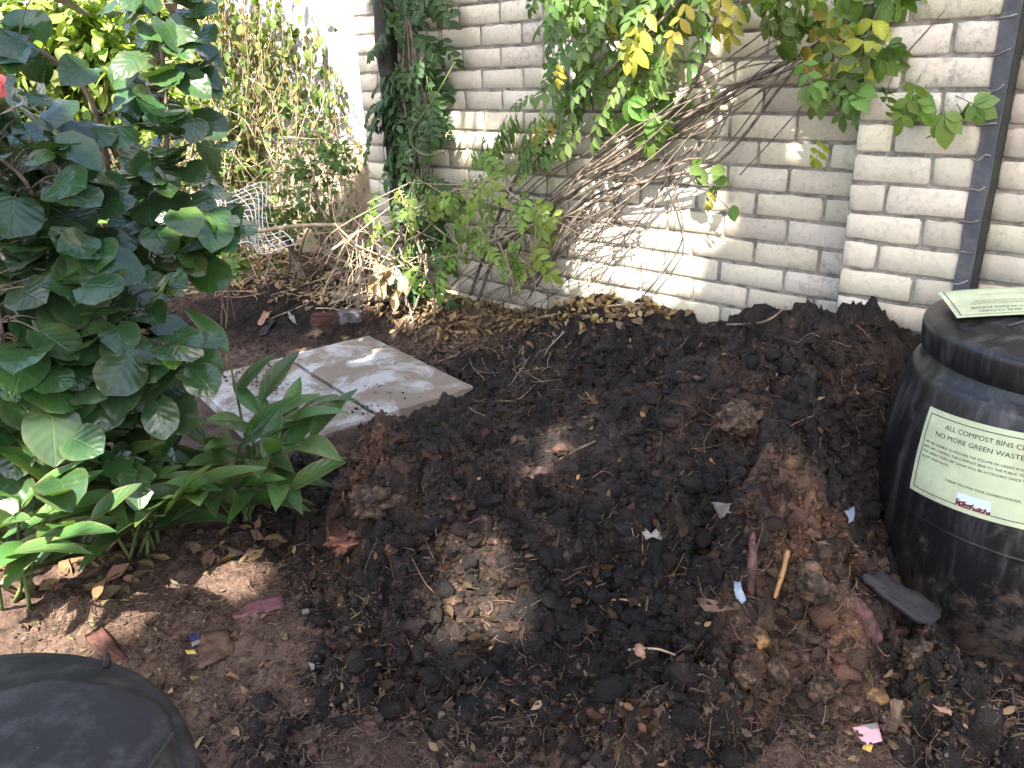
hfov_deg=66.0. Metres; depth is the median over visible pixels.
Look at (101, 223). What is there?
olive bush
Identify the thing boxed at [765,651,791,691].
rotten husk
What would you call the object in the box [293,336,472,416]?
paving slab
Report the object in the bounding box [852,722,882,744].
card scrap
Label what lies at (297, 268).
weed
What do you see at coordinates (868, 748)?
fallen leaf
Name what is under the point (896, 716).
branch piece
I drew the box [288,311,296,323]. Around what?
fallen leaf
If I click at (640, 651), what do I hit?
orange peel
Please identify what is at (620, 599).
twig
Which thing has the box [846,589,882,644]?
rotten stalk
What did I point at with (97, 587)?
leaf litter
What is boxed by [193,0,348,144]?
overhanging foliage
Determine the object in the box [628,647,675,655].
twig
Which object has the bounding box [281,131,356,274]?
grey green shrub
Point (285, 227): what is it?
pole
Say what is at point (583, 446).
twig
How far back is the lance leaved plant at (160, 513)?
2.08 m
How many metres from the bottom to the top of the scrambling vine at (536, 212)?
0.747 m
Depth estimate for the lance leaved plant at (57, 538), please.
1.90 m
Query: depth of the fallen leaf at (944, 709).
1.63 m
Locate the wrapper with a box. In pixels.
[189,632,200,646]
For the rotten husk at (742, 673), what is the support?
on the compost heap
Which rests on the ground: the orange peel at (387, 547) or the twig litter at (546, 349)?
the twig litter at (546, 349)
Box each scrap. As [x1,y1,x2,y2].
[198,629,233,668]
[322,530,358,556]
[347,482,400,519]
[642,529,661,539]
[711,502,731,518]
[715,400,763,439]
[734,581,745,603]
[781,555,839,605]
[805,669,842,703]
[844,506,854,522]
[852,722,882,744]
[899,635,933,671]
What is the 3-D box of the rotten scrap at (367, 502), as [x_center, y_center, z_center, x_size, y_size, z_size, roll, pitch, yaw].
[-0.361,0.305,2.091,0.147,0.093,0.116,-12,24,-24]
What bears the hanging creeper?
hanging from the rendered wall at (341, 48)
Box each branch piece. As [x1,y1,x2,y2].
[330,291,391,303]
[885,698,903,735]
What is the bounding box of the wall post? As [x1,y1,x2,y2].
[372,0,415,305]
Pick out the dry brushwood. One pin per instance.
(287, 173)
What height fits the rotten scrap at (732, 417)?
0.088 m
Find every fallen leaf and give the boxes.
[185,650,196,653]
[233,594,284,619]
[258,311,269,324]
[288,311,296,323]
[862,744,872,752]
[927,695,952,714]
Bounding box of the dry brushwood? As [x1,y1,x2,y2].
[163,53,372,296]
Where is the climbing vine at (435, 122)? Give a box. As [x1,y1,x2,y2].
[363,0,466,310]
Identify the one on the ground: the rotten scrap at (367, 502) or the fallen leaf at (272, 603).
the fallen leaf at (272, 603)
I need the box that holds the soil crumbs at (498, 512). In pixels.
[284,312,987,767]
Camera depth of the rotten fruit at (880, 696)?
1.70 m
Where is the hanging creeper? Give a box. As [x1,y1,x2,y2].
[182,0,363,192]
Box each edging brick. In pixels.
[310,311,339,325]
[337,308,362,324]
[363,306,378,325]
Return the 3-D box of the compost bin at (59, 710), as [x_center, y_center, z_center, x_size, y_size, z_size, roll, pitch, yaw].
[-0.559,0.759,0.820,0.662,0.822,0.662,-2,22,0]
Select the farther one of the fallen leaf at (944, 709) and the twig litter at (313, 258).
the twig litter at (313, 258)
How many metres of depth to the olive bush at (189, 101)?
4.84 m
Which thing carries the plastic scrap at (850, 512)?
on the compost heap
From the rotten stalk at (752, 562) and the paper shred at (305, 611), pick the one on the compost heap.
the rotten stalk at (752, 562)
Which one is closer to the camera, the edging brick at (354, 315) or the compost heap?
the compost heap
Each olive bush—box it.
[0,0,122,151]
[19,88,201,231]
[134,59,279,261]
[229,77,289,184]
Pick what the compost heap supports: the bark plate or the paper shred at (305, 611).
the bark plate
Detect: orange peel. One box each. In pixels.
[385,544,391,555]
[634,643,645,658]
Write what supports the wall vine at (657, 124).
attached to the brick wall at (906, 226)
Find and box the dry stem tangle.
[310,186,453,324]
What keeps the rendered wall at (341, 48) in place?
on the ground
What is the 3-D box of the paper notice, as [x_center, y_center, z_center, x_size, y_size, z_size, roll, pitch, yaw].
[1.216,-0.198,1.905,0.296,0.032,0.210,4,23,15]
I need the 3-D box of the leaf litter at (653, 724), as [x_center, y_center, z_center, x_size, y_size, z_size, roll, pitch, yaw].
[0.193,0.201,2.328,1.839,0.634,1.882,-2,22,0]
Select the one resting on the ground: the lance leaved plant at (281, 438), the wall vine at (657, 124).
the lance leaved plant at (281, 438)
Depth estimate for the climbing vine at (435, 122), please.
3.56 m
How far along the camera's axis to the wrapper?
2.01 m
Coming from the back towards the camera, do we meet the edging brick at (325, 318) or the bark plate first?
the edging brick at (325, 318)
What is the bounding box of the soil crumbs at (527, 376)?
[159,267,592,410]
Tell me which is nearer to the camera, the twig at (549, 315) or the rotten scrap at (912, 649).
the rotten scrap at (912, 649)
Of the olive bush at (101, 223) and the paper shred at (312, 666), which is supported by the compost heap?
the paper shred at (312, 666)
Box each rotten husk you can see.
[729,658,757,690]
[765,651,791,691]
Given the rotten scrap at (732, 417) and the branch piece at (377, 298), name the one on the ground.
the branch piece at (377, 298)
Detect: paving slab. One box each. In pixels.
[200,358,374,445]
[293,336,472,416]
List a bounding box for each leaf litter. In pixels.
[0,504,287,615]
[22,527,1023,767]
[172,247,388,319]
[293,320,961,767]
[376,283,692,356]
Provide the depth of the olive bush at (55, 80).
4.81 m
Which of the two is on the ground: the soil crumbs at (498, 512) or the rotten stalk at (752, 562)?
the soil crumbs at (498, 512)
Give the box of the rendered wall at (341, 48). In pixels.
[0,0,376,254]
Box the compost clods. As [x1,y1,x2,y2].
[284,320,967,767]
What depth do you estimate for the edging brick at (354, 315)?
4.12 m
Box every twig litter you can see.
[183,240,379,317]
[292,308,972,758]
[381,296,571,415]
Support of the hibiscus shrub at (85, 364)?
on the ground
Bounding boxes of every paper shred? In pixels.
[302,608,309,614]
[308,662,314,669]
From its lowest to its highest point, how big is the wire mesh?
0.366 m
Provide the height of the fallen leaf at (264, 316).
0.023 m
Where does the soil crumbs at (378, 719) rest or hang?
on the ground
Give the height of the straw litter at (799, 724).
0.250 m
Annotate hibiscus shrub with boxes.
[0,0,243,338]
[0,84,257,558]
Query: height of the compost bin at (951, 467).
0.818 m
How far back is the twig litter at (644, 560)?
1.90 m
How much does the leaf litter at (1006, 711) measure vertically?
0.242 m
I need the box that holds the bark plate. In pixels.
[860,570,941,626]
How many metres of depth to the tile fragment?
1.98 m
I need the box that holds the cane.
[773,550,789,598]
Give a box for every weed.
[216,252,250,327]
[247,202,342,281]
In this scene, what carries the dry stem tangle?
on the ground
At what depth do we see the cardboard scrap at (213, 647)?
1.98 m
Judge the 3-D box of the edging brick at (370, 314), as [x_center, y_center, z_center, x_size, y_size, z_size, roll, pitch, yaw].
[-0.743,-0.350,4.148,0.077,0.103,0.109,-4,20,-16]
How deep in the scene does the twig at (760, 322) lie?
2.40 m
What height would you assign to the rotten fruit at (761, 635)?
0.070 m
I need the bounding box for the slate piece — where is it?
[258,317,274,336]
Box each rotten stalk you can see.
[747,530,757,596]
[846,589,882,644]
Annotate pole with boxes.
[257,223,348,232]
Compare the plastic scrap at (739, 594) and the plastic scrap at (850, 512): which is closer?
the plastic scrap at (739, 594)
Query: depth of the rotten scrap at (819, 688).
1.67 m
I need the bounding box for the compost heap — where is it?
[206,295,1023,767]
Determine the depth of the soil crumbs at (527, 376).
3.70 m
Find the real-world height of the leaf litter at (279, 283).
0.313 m
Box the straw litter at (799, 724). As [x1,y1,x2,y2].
[13,512,1023,767]
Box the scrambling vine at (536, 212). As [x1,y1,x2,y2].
[348,151,593,317]
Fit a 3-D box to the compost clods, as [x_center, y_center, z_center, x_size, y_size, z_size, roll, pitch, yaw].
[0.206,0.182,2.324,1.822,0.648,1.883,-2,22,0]
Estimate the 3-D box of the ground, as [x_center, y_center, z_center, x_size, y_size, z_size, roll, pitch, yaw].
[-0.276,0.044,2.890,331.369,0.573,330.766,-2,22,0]
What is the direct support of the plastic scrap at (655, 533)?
on the compost heap
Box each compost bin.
[0,653,207,767]
[878,299,1023,670]
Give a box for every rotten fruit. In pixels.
[744,625,772,654]
[866,687,889,705]
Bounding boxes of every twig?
[539,302,639,318]
[559,440,596,458]
[611,598,640,605]
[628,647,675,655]
[713,306,786,325]
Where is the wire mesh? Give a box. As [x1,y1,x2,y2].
[211,182,294,254]
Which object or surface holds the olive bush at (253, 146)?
on the ground
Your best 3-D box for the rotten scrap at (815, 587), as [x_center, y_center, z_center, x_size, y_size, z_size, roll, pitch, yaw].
[0.651,0.431,1.757,0.108,0.118,0.154,-22,29,-40]
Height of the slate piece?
0.041 m
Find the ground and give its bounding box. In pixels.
[0,249,1021,767]
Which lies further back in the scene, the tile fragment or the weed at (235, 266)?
the weed at (235, 266)
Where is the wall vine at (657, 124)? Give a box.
[451,0,1000,313]
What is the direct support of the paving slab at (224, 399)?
on the ground
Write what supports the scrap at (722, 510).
on the compost heap
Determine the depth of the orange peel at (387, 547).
1.98 m
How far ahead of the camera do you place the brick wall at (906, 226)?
2.70 m
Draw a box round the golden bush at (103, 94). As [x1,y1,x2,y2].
[0,0,195,174]
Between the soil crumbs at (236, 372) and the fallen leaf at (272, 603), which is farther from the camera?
the soil crumbs at (236, 372)
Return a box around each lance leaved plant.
[0,417,266,572]
[0,459,141,610]
[104,308,357,523]
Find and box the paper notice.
[938,287,1023,317]
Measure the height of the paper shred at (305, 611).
0.004 m
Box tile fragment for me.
[84,627,125,662]
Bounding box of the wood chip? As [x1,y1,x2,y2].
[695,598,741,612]
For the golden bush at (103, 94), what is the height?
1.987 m
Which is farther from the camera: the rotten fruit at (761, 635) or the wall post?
the wall post
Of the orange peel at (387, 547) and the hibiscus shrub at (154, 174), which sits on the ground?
the hibiscus shrub at (154, 174)
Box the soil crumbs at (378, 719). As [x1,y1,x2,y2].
[4,513,1023,767]
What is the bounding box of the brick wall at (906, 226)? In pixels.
[352,0,1023,335]
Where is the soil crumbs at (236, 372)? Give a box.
[221,346,405,416]

